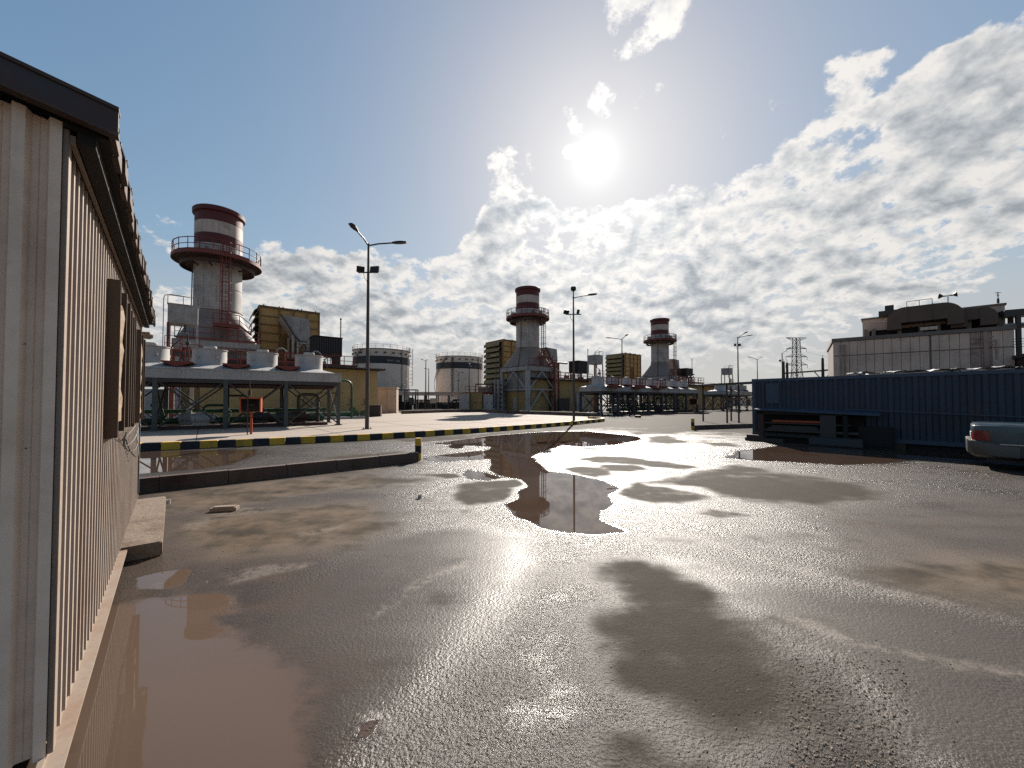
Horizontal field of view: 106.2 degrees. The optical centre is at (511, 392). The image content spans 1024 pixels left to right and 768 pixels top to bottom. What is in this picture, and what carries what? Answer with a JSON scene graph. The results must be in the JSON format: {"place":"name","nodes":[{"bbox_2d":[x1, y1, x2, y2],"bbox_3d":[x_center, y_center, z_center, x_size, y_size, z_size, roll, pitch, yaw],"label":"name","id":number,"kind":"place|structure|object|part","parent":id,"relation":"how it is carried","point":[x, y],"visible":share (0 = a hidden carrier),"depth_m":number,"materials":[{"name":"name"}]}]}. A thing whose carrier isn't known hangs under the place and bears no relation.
{"place":"outdoors","nodes":[
{"label":"outdoors","id":0,"kind":"place"},
{"bbox_2d":[249,304,319,360],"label":"intake filter house","id":1,"kind":"structure","parent":0,"point":[274,335],"depth_m":46.32,"materials":[{"name":"metal"}]},
{"bbox_2d":[465,384,493,409],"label":"red platform","id":2,"kind":"structure","parent":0,"point":[486,389],"depth_m":62.33,"materials":[{"name":"metal"}]},
{"bbox_2d":[484,339,515,394],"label":"intake filter house","id":3,"kind":"structure","parent":0,"point":[506,348],"depth_m":71.44,"materials":[{"name":"metal"}]},
{"bbox_2d":[0,0,1023,400],"label":"sky","id":4,"kind":"structure","parent":0,"point":[772,171],"materials":[{"name":"blue"}]},
{"bbox_2d":[12,406,1023,767],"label":"yard asphalt","id":5,"kind":"structure","parent":0,"point":[388,602],"depth_m":2.95,"materials":[{"name":"grey asphalt"}]},
{"bbox_2d":[0,51,155,767],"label":"site cabin","id":6,"kind":"object","parent":5,"relation":"on","point":[77,312],"visible":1,"depth_m":1.62,"materials":[{"name":"beige metal"}]},
{"bbox_2d":[104,278,136,438],"bbox_3d":[-3.364,-0.227,3.316,0.088,1.135,1.660,1,-2,-42],"label":"window","id":7,"kind":"structure","parent":6,"relation":"in","point":[121,326],"depth_m":2.73,"materials":[{"name":"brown wood"}]},
{"bbox_2d":[134,329,145,422],"bbox_3d":[-4.837,-0.185,4.977,0.088,1.125,1.020,1,-2,-42],"label":"window","id":8,"kind":"structure","parent":6,"relation":"in","point":[140,341],"depth_m":4.62,"materials":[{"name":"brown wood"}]},
{"bbox_2d":[119,496,165,562],"bbox_3d":[-4.609,1.634,4.802,0.400,0.150,2.541,1,-2,-41],"label":"concrete sleeper","id":9,"kind":"object","parent":5,"relation":"on","point":[144,536],"visible":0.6,"depth_m":4.31,"materials":[{"name":"grey concrete"}]},
{"bbox_2d":[144,390,168,417],"bbox_3d":[-31.199,1.097,33.964,1.015,2.548,2.140,0,-1,0],"label":"side cabinet","id":10,"kind":"object","parent":5,"relation":"on","point":[148,402],"visible":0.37,"depth_m":32.96,"materials":[{"name":"grey metal"}]},
{"bbox_3d":[-31.199,1.049,32.940,0.815,2.098,0.090,0,-1,0],"label":"door","id":11,"kind":"part","parent":10,"relation":"part of","materials":[{"name":"black paint"}]},
{"bbox_2d":[145,389,182,408],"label":"yellow outbuilding","id":12,"kind":"structure","parent":5,"relation":"on","point":[163,389],"depth_m":36.63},
{"bbox_2d":[162,294,199,417],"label":"water tank tower","id":13,"kind":"structure","parent":5,"relation":"on","point":[183,315],"depth_m":25.02,"materials":[{"name":"metal"}]},
{"bbox_2d":[170,203,261,417],"bbox_3d":[-27.900,-7.299,36.475,6.900,19.450,7.100,1,-2,-39],"label":"exhaust stack","id":14,"kind":"object","parent":5,"relation":"on","point":[216,263],"visible":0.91,"depth_m":34.83,"materials":[{"name":"red paint"}]},
{"bbox_2d":[209,505,239,511],"bbox_3d":[-4.196,1.694,5.620,0.340,0.067,0.130,0,-1,-12],"label":"paving block","id":15,"kind":"object","parent":5,"relation":"on","point":[223,508],"depth_m":5.58,"materials":[{"name":"concrete"}]},
{"bbox_2d":[140,393,327,430],"bbox_3d":[-16.136,1.061,22.692,9.784,2.107,2.803,1,-2,-35],"label":"pump skid","id":16,"kind":"object","parent":5,"relation":"on","point":[191,419],"visible":0.64,"depth_m":22.61,"materials":[{"name":"metal"}]},
{"bbox_2d":[140,342,341,431],"bbox_3d":[-19.958,-0.322,19.796,20.180,4.742,3.760,1,-2,-35],"label":"fan cooler","id":17,"kind":"object","parent":5,"relation":"on","point":[208,367],"visible":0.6,"depth_m":21.55,"materials":[{"name":"grey metal"}]},
{"bbox_2d":[341,379,355,417],"bbox_3d":[-11.026,0.392,25.344,1.260,2.666,0.570,1,-2,-35],"label":"green riser pipe","id":18,"kind":"object","parent":17,"relation":"attached to","point":[352,409],"visible":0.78,"depth_m":25.62,"materials":[{"name":"green metal"}]},
{"bbox_2d":[239,381,261,434],"bbox_3d":[-11.848,0.741,17.450,0.800,2.510,0.837,1,-1,-28],"label":"hose box","id":19,"kind":"object","parent":5,"relation":"on","point":[251,405],"visible":0.98,"depth_m":17.36,"materials":[{"name":"orange paint"}]},
{"bbox_2d":[139,452,418,492],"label":"kerb","id":20,"kind":"structure","parent":5,"relation":"on","point":[172,481],"depth_m":7.89,"materials":[{"name":"concrete"}]},
{"bbox_2d":[200,360,385,416],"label":"turbine building","id":21,"kind":"structure","parent":5,"relation":"on","point":[355,377],"depth_m":38.58,"materials":[{"name":"black paint"}]},
{"bbox_2d":[198,346,357,366],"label":"roof walkway","id":22,"kind":"structure","parent":21,"relation":"on","point":[335,358],"depth_m":39.41,"materials":[{"name":"metal"}]},
{"bbox_2d":[277,314,310,358],"bbox_3d":[-25.534,-5.487,45.430,3.721,6.432,3.630,1,-2,-39],"label":"inlet duct","id":23,"kind":"object","parent":21,"relation":"on","point":[297,330],"visible":0.45,"depth_m":44.43,"materials":[{"name":"metal"}]},
{"bbox_2d":[309,318,342,363],"bbox_3d":[-20.999,-5.342,43.398,3.020,6.050,2.320,1,-2,-39],"label":"roof cooler","id":24,"kind":"object","parent":21,"relation":"on","point":[326,345],"visible":0.68,"depth_m":42.54,"materials":[{"name":"metal"}]},
{"bbox_2d":[272,410,364,419],"bbox_3d":[-15.804,1.880,30.837,8.510,0.840,0.950,1,-2,-39],"label":"green header pipe","id":25,"kind":"object","parent":5,"relation":"on","point":[344,415],"visible":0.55,"depth_m":32.09,"materials":[{"name":"metal"}]},
{"bbox_2d":[140,417,604,450],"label":"striped kerb","id":26,"kind":"structure","parent":5,"relation":"on","point":[151,446],"depth_m":15.07,"materials":[{"name":"concrete"}]},
{"bbox_2d":[369,405,381,416],"bbox_3d":[-13.488,1.843,37.597,1.430,1.220,1.080,0,-1,-12],"label":"equipment box","id":27,"kind":"object","parent":5,"relation":"on","point":[375,410],"visible":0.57,"depth_m":37.15,"materials":[{"name":"metal"}]},
{"bbox_2d":[348,223,406,428],"bbox_3d":[-7.356,-3.202,20.584,3.042,10.536,1.537,1,-2,-36],"label":"lamp post","id":28,"kind":"object","parent":5,"relation":"on","point":[370,269],"visible":0.97,"depth_m":20.66,"materials":[{"name":"metal"}]},
{"bbox_2d":[352,344,412,404],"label":"storage tank","id":29,"kind":"object","parent":5,"relation":"on","point":[395,363],"visible":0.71,"depth_m":105.78,"materials":[{"name":"metal"}]},
{"bbox_2d":[377,387,398,413],"bbox_3d":[-15.518,1.055,48.263,2.400,3.280,2.400,0,-1,-10],"label":"equipment cabin","id":30,"kind":"object","parent":5,"relation":"on","point":[388,399],"visible":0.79,"depth_m":47.17,"materials":[{"name":"beige metal"}]},
{"bbox_2d":[378,390,386,411],"bbox_3d":[-15.846,1.028,47.068,1.020,2.720,0.040,0,-1,-10],"label":"door","id":31,"kind":"structure","parent":30,"relation":"in","point":[382,394],"depth_m":47.06,"materials":[{"name":"beige metal"}]},
{"bbox_2d":[387,390,395,411],"bbox_3d":[-14.802,1.032,47.252,1.020,2.720,0.040,0,-1,-10],"label":"door","id":32,"kind":"structure","parent":30,"relation":"in","point":[391,394],"depth_m":47.23,"materials":[{"name":"beige metal"}]},
{"bbox_2d":[140,412,648,442],"bbox_3d":[-15.110,2.281,31.964,46.207,0.129,36.786,1,-2,-35],"label":"concrete apron","id":33,"kind":"object","parent":5,"relation":"on","point":[391,422],"visible":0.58,"depth_m":22.67,"materials":[{"name":"concrete"}]},
{"bbox_2d":[398,385,418,409],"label":"steel canopy","id":34,"kind":"object","parent":5,"relation":"on","point":[403,404],"visible":0.84,"depth_m":71.03,"materials":[{"name":"grey metal"}]},
{"bbox_2d":[415,438,420,460],"bbox_3d":[-2.537,1.546,10.399,0.166,0.620,0.166,0,-1,0],"label":"bollard","id":35,"kind":"object","parent":5,"relation":"on","point":[418,445],"visible":0.81,"depth_m":10.33,"materials":[{"name":"yellow metal"}]},
{"bbox_2d":[421,359,426,409],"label":"lamp post","id":36,"kind":"object","parent":5,"relation":"on","point":[425,384],"visible":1,"depth_m":71.95,"materials":[{"name":"metal"}]},
{"bbox_2d":[424,368,429,409],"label":"lamp post","id":37,"kind":"object","parent":5,"relation":"on","point":[428,389],"visible":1,"depth_m":71.94,"materials":[{"name":"metal"}]},
{"bbox_2d":[430,398,435,409],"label":"notice board","id":38,"kind":"object","parent":5,"relation":"on","point":[432,400],"visible":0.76,"depth_m":67.96,"materials":[{"name":"metal"}]},
{"bbox_2d":[399,392,485,408],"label":"pipe rack","id":39,"kind":"object","parent":5,"relation":"on","point":[446,405],"visible":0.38,"depth_m":79.68,"materials":[{"name":"metal"}]},
{"bbox_2d":[459,393,469,408],"bbox_3d":[-7.072,1.484,57.961,1.601,2.863,2.140,0,-1,0],"label":"kiosk","id":40,"kind":"object","parent":5,"relation":"on","point":[464,400],"visible":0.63,"depth_m":56.96,"materials":[{"name":"black paint"}]},
{"bbox_2d":[459,394,468,408],"bbox_3d":[-7.072,1.436,56.965,1.401,2.413,0.035,0,-1,0],"label":"door","id":41,"kind":"structure","parent":40,"relation":"in","point":[464,398],"depth_m":56.95,"materials":[{"name":"paint"}]},
{"bbox_2d":[470,393,482,408],"bbox_3d":[-5.387,1.494,58.861,1.869,2.884,1.940,0,-1,0],"label":"switch cabinet","id":42,"kind":"object","parent":5,"relation":"on","point":[476,400],"visible":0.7,"depth_m":57.96,"materials":[{"name":"metal"}]},
{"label":"door","id":43,"kind":"part","parent":42,"relation":"part of","materials":[{"name":"green paint"}]},
{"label":"door","id":44,"kind":"part","parent":42,"relation":"part of","materials":[{"name":"green paint"}]},
{"bbox_2d":[483,395,492,409],"bbox_3d":[-3.649,1.662,59.358,1.560,2.569,1.940,0,-1,0],"label":"switch cabinet","id":45,"kind":"object","parent":5,"relation":"on","point":[487,401],"visible":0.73,"depth_m":58.45,"materials":[{"name":"grey metal"}]},
{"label":"door","id":46,"kind":"part","parent":45,"relation":"part of","materials":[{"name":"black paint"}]},
{"bbox_3d":[-3.284,1.616,58.433,0.630,2.119,0.090,0,-1,0],"label":"door","id":47,"kind":"part","parent":45,"relation":"part of","materials":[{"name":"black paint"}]},
{"bbox_2d":[486,355,496,409],"bbox_3d":[-2.926,-1.273,56.095,1.634,8.291,0.433,0,-1,5],"label":"lamp post","id":48,"kind":"object","parent":5,"relation":"on","point":[495,385],"visible":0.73,"depth_m":55.98,"materials":[{"name":"metal"}]},
{"bbox_2d":[494,379,502,409],"bbox_3d":[-2.121,0.482,61.085,1.514,5.008,2.340,0,-1,0],"label":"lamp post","id":49,"kind":"object","parent":5,"relation":"on","point":[501,389],"visible":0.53,"depth_m":59.98,"materials":[{"name":"grey metal"}]},
{"bbox_3d":[-2.474,0.431,59.961,0.607,4.558,0.090,0,-1,0],"label":"door","id":50,"kind":"part","parent":49,"relation":"part of","materials":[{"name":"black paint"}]},
{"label":"door","id":51,"kind":"part","parent":49,"relation":"part of","materials":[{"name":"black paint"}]},
{"bbox_2d":[401,409,597,416],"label":"median kerb","id":52,"kind":"structure","parent":5,"relation":"on","point":[511,412],"depth_m":45.23,"materials":[{"name":"concrete"}]},
{"bbox_2d":[498,352,500,409],"bbox_3d":[-1.721,-1.464,54.047,0.400,8.580,0.400,0,-1,0],"label":"lamp post","id":53,"kind":"object","parent":5,"relation":"on","point":[499,383],"visible":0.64,"depth_m":53.97,"materials":[{"name":"metal"}]},
{"bbox_2d":[500,286,557,410],"bbox_3d":[2.500,-6.739,61.169,6.900,19.450,7.100,1,-2,-39],"label":"exhaust stack","id":54,"kind":"object","parent":5,"relation":"on","point":[528,359],"visible":0.98,"depth_m":59.48,"materials":[{"name":"red paint"}]},
{"bbox_2d":[505,377,593,410],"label":"turbine building","id":55,"kind":"structure","parent":5,"relation":"on","point":[566,391],"depth_m":60.30,"materials":[{"name":"black paint"}]},
{"bbox_2d":[540,347,557,370],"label":"inlet duct","id":56,"kind":"object","parent":55,"relation":"on","point":[552,351],"visible":0.2,"depth_m":70.21,"materials":[{"name":"metal"}]},
{"bbox_2d":[548,371,592,379],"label":"roof walkway","id":57,"kind":"structure","parent":55,"relation":"on","point":[577,377],"depth_m":65.25,"materials":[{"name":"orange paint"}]},
{"bbox_2d":[568,349,588,376],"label":"roof cooler","id":58,"kind":"object","parent":55,"relation":"on","point":[581,366],"visible":0.7,"depth_m":68.46,"materials":[{"name":"metal"}]},
{"bbox_2d":[549,362,567,410],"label":"red pipe tower","id":59,"kind":"structure","parent":5,"relation":"on","point":[555,380],"depth_m":59.56,"materials":[{"name":"metal"}]},
{"bbox_2d":[557,398,569,410],"bbox_3d":[7.879,1.936,58.851,1.708,1.999,1.940,0,-1,0],"label":"dark transformer","id":60,"kind":"object","parent":5,"relation":"on","point":[563,404],"visible":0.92,"depth_m":57.95,"materials":[{"name":"metal"}]},
{"bbox_2d":[559,400,563,409],"bbox_3d":[7.477,1.891,57.955,0.704,1.549,0.035,0,-1,0],"label":"door","id":61,"kind":"structure","parent":60,"relation":"in","point":[561,402],"depth_m":57.93,"materials":[{"name":"metal"}]},
{"bbox_2d":[565,400,568,409],"bbox_3d":[8.281,1.890,57.927,0.704,1.549,0.090,0,-1,0],"label":"door","id":62,"kind":"structure","parent":60,"relation":"in","point":[566,401],"depth_m":57.93,"materials":[{"name":"metal"}]},
{"bbox_2d":[152,464,1004,767],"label":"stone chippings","id":63,"kind":"object","parent":5,"relation":"on","point":[814,754],"visible":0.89,"depth_m":1.91,"materials":[{"name":"stone"}]},
{"bbox_2d":[563,286,596,420],"bbox_3d":[4.851,-2.647,27.254,2.438,9.730,0.435,0,-1,0],"label":"lamp post","id":64,"kind":"object","parent":5,"relation":"on","point":[573,289],"visible":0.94,"depth_m":27.19,"materials":[{"name":"metal"}]},
{"bbox_2d":[575,391,585,410],"bbox_3d":[10.592,1.422,59.763,1.490,3.068,1.740,0,-1,0],"label":"control cabinet","id":65,"kind":"object","parent":5,"relation":"on","point":[577,401],"visible":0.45,"depth_m":58.96,"materials":[{"name":"grey metal"}]},
{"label":"door","id":66,"kind":"part","parent":65,"relation":"part of","materials":[{"name":"black paint"}]},
{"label":"door","id":67,"kind":"part","parent":65,"relation":"part of","materials":[{"name":"black paint"}]},
{"bbox_2d":[606,334,627,405],"bbox_3d":[14.106,-2.410,51.316,3.003,10.346,1.103,-1,-1,28],"label":"lamp post","id":68,"kind":"object","parent":5,"relation":"on","point":[621,358],"visible":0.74,"depth_m":51.34,"materials":[{"name":"metal"}]},
{"bbox_2d":[607,414,640,417],"bbox_3d":[11.967,2.413,40.625,1.107,0.222,7.349,0,-1,-8],"label":"drain hose","id":69,"kind":"object","parent":5,"relation":"on","point":[637,416],"visible":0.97,"depth_m":40.27,"materials":[{"name":"black paint"}]},
{"bbox_2d":[579,375,698,414],"bbox_3d":[18.037,0.407,51.487,21.680,4.722,4.230,1,-2,-36],"label":"fan cooler","id":70,"kind":"object","parent":5,"relation":"on","point":[612,386],"visible":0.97,"depth_m":48.89,"materials":[{"name":"grey metal"}]},
{"bbox_2d":[604,397,691,413],"bbox_3d":[19.311,1.731,53.269,16.700,2.155,2.730,1,-2,-36],"label":"pump skid","id":71,"kind":"object","parent":5,"relation":"on","point":[624,410],"visible":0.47,"depth_m":51.96,"materials":[{"name":"metal"}]},
{"bbox_2d":[592,412,708,413],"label":"median kerb","id":72,"kind":"structure","parent":5,"relation":"on","point":[657,413],"depth_m":47.13,"materials":[{"name":"concrete"}]},
{"bbox_2d":[639,318,681,407],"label":"exhaust stack","id":73,"kind":"object","parent":5,"relation":"on","point":[660,339],"visible":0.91,"depth_m":82.52,"materials":[{"name":"red paint"}]},
{"bbox_2d":[643,384,724,409],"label":"turbine building","id":74,"kind":"structure","parent":5,"relation":"on","point":[706,388],"depth_m":76.97,"materials":[{"name":"black paint"}]},
{"bbox_2d":[669,359,678,372],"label":"inlet duct","id":75,"kind":"object","parent":74,"relation":"on","point":[671,362],"visible":0.15,"depth_m":89.13,"materials":[{"name":"metal"}]},
{"bbox_2d":[677,368,692,380],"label":"roof cooler","id":76,"kind":"object","parent":74,"relation":"on","point":[687,372],"visible":0.69,"depth_m":83.80,"materials":[{"name":"metal"}]},
{"bbox_2d":[669,375,703,383],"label":"roof walkway","id":77,"kind":"structure","parent":74,"relation":"on","point":[690,381],"depth_m":75.99,"materials":[{"name":"metal"}]},
{"bbox_2d":[691,418,694,429],"bbox_3d":[10.040,1.775,21.360,0.176,0.660,0.176,0,-1,0],"label":"bollard","id":78,"kind":"object","parent":5,"relation":"on","point":[692,424],"visible":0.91,"depth_m":21.29,"materials":[{"name":"yellow metal"}]},
{"bbox_2d":[689,396,697,412],"bbox_3d":[23.602,1.404,49.933,0.920,2.659,0.945,-1,-2,35],"label":"hose box","id":79,"kind":"object","parent":5,"relation":"on","point":[692,401],"visible":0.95,"depth_m":49.73,"materials":[{"name":"orange paint"}]},
{"bbox_2d":[691,381,751,422],"bbox_3d":[16.346,0.713,29.220,4.000,3.100,3.000,0,-1,-14],"label":"steel canopy","id":80,"kind":"object","parent":5,"relation":"on","point":[734,383],"visible":0.71,"depth_m":28.12,"materials":[{"name":"grey metal"}]},
{"bbox_2d":[694,423,751,429],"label":"kerb","id":81,"kind":"structure","parent":5,"relation":"on","point":[719,426],"depth_m":22.17,"materials":[{"name":"concrete"}]},
{"bbox_2d":[704,383,751,410],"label":"fan cooler","id":82,"kind":"object","parent":5,"relation":"on","point":[719,391],"visible":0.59,"depth_m":65.76,"materials":[{"name":"metal"}]},
{"bbox_2d":[734,332,751,412],"bbox_3d":[32.355,-2.746,53.176,2.650,11.104,1.448,0,-1,0],"label":"lamp post","id":83,"kind":"object","parent":5,"relation":"on","point":[738,357],"visible":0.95,"depth_m":53.72,"materials":[{"name":"metal"}]},
{"bbox_2d":[745,434,783,442],"bbox_3d":[10.011,1.827,15.270,0.250,0.240,1.300,1,-2,-41],"label":"timber baulk","id":84,"kind":"object","parent":5,"relation":"on","point":[752,437],"visible":1,"depth_m":15.26,"materials":[{"name":"brown wood"}]},
{"bbox_2d":[779,348,789,377],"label":"lamp post","id":85,"kind":"object","parent":5,"relation":"on","point":[782,361],"visible":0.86,"depth_m":66.05,"materials":[{"name":"metal"}]},
{"bbox_2d":[783,355,827,377],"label":"substation gantry","id":86,"kind":"object","parent":5,"relation":"on","point":[822,370],"visible":0.37,"depth_m":95.29,"materials":[{"name":"grey metal"}]},
{"bbox_2d":[754,407,881,437],"bbox_3d":[11.228,1.256,14.353,0.610,1.340,3.700,1,-2,-41],"label":"storage rack","id":87,"kind":"object","parent":5,"relation":"on","point":[836,423],"visible":0.83,"depth_m":14.15,"materials":[{"name":"metal"}]},
{"bbox_2d":[768,425,819,430],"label":"steel sections","id":88,"kind":"object","parent":87,"relation":"on","point":[811,428],"visible":0.92,"depth_m":14.67,"materials":[{"name":"grey metal"}]},
{"bbox_2d":[772,420,819,423],"bbox_3d":[10.836,1.116,14.579,0.100,0.095,1.650,1,-2,-40],"label":"orange pipe","id":89,"kind":"object","parent":87,"relation":"on","point":[797,421],"visible":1,"depth_m":14.60,"materials":[{"name":"metal"}]},
{"bbox_2d":[809,436,862,447],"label":"steel beam","id":90,"kind":"structure","parent":5,"relation":"on","point":[839,442],"depth_m":13.34,"materials":[{"name":"grey metal"}]},
{"bbox_2d":[857,426,894,448],"bbox_3d":[12.437,1.539,13.145,0.300,0.720,0.900,1,-2,-41],"label":"scrap panel","id":91,"kind":"object","parent":5,"relation":"on","point":[877,437],"visible":0.86,"depth_m":13.00,"materials":[{"name":"metal"}]},
{"bbox_2d":[752,369,1023,452],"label":"shipping container","id":92,"kind":"object","parent":5,"relation":"on","point":[992,392],"visible":0.7,"depth_m":12.60,"materials":[{"name":"blue metal"}]},
{"bbox_2d":[847,366,1023,374],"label":"roof sheeting","id":93,"kind":"object","parent":92,"relation":"on","point":[953,369],"visible":0.95,"depth_m":12.61,"materials":[{"name":"white paint"}]},
{"bbox_2d":[965,422,1023,463],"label":"parked car","id":94,"kind":"object","parent":5,"relation":"on","point":[1002,442],"visible":1,"depth_m":8.98,"materials":[{"name":"paint"}]},
{"bbox_2d":[997,308,1023,354],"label":"pipe bridge","id":95,"kind":"structure","parent":5,"relation":"on","point":[1012,314],"depth_m":49.76,"materials":[{"name":"metal"}]},
{"bbox_2d":[586,350,603,412],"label":"water tank tower","id":96,"kind":"structure","parent":0,"point":[595,360],"depth_m":52.80,"materials":[{"name":"metal"}]},
{"bbox_2d":[605,352,640,407],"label":"intake filter house","id":97,"kind":"structure","parent":0,"point":[631,365],"depth_m":92.08,"materials":[{"name":"metal"}]},
{"bbox_2d":[721,365,733,408],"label":"water tank tower","id":98,"kind":"structure","parent":0,"point":[728,371],"depth_m":73.74,"materials":[{"name":"metal"}]},
{"bbox_2d":[732,397,751,405],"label":"building","id":99,"kind":"structure","parent":0,"point":[741,402],"depth_m":129.95,"materials":[{"name":"metal"}]},
{"bbox_2d":[826,325,1016,375],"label":"panelled building","id":100,"kind":"structure","parent":0,"point":[983,347],"depth_m":49.63,"materials":[{"name":"metal"}]},
{"bbox_2d":[861,298,1006,335],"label":"roof plant house","id":101,"kind":"structure","parent":100,"relation":"on","point":[928,317],"depth_m":54.74,"materials":[{"name":"metal"}]},
{"bbox_2d":[938,292,957,301],"bbox_3d":[61.302,-13.236,54.059,1.852,1.582,0.734,-1,-2,45],"label":"horn loudspeaker","id":102,"kind":"object","parent":101,"relation":"on","point":[941,295],"visible":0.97,"depth_m":54.15,"materials":[{"name":"black paint"}]},
{"bbox_2d":[1012,354,1023,368],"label":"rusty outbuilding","id":103,"kind":"structure","parent":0,"point":[1019,359],"depth_m":44.39,"materials":[{"name":"metal"}]},
{"label":"ground","id":104,"kind":"structure","parent":0,"visible":0},
{"bbox_2d":[434,352,485,401],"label":"storage tank","id":105,"kind":"object","parent":104,"relation":"on","point":[447,376],"visible":0.77,"depth_m":125.22,"materials":[{"name":"metal"}]},
{"bbox_2d":[786,337,807,377],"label":"lattice pylon","id":106,"kind":"object","parent":104,"relation":"on","point":[796,356],"visible":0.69,"depth_m":299.56,"materials":[{"name":"metal"}]}
]}

